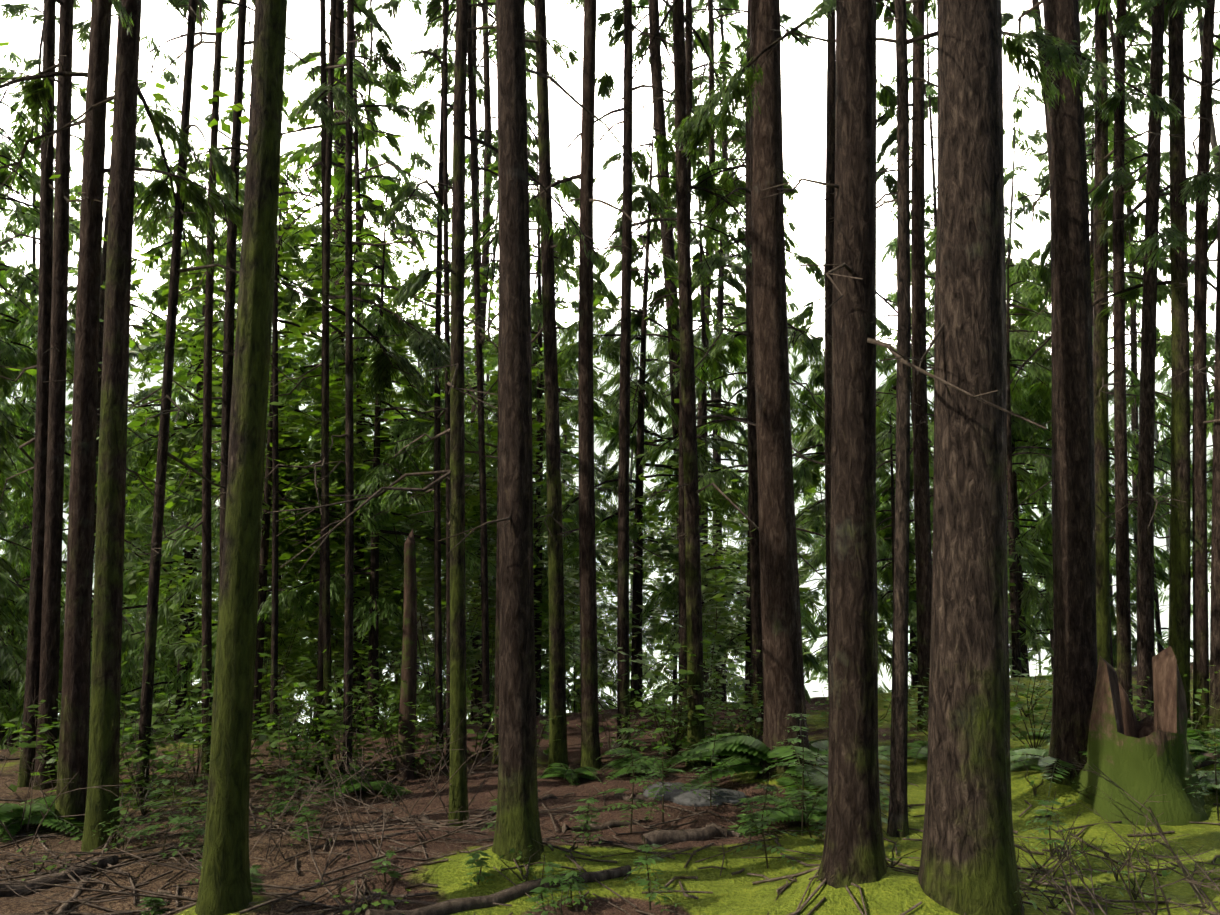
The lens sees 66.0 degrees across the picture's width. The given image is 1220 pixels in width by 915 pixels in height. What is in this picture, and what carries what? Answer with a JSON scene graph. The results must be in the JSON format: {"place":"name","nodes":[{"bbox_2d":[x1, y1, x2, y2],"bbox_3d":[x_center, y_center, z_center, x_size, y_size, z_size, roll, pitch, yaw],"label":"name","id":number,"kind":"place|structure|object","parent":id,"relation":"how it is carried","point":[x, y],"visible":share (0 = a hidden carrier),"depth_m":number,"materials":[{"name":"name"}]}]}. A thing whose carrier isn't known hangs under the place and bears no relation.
{"place":"outdoors","nodes":[
{"label":"outdoors","id":0,"kind":"place"},
{"bbox_2d":[0,308,1219,914],"bbox_3d":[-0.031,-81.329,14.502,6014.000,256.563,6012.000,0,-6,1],"label":"ground","id":1,"kind":"structure","parent":0,"point":[890,892],"depth_m":5.53,"materials":[{"name":"brown soil"}]},
{"bbox_2d":[0,0,1219,914],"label":"shrubs","id":2,"kind":"object","parent":1,"relation":"on","point":[744,753],"visible":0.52,"depth_m":8.69,"materials":[{"name":"green plant"}]},
{"bbox_2d":[0,0,1219,914],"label":"tree trunks","id":3,"kind":"object","parent":1,"relation":"on","point":[963,642],"visible":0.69,"depth_m":6.60,"materials":[{"name":"brown plant"}]},
{"bbox_2d":[0,0,1219,749],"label":"tree foliage","id":4,"kind":"object","parent":1,"relation":"on","point":[1030,392],"visible":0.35,"depth_m":12.30,"materials":[{"name":"green plant"}]},
{"bbox_2d":[0,0,1219,914],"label":"dead twigs","id":5,"kind":"object","parent":1,"relation":"on","point":[489,819],"visible":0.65,"depth_m":5.47,"materials":[{"name":"brown wood"}]},
{"bbox_2d":[0,750,1219,914],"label":"fallen logs","id":6,"kind":"object","parent":1,"relation":"on","point":[658,837],"visible":0.54,"depth_m":4.79,"materials":[{"name":"brown wood"}]},
{"bbox_2d":[643,782,748,806],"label":"rocks","id":7,"kind":"object","parent":1,"relation":"on","point":[685,798],"visible":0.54,"depth_m":6.38,"materials":[{"name":"grey stone"}]},
{"bbox_2d":[395,528,1208,825],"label":"tree stumps","id":8,"kind":"object","parent":1,"relation":"on","point":[1142,760],"visible":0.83,"depth_m":5.93,"materials":[{"name":"green wood"}]},
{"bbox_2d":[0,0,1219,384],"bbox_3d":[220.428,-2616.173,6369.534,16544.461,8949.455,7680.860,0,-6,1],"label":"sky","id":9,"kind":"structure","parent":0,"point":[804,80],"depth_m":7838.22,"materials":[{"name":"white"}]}
]}

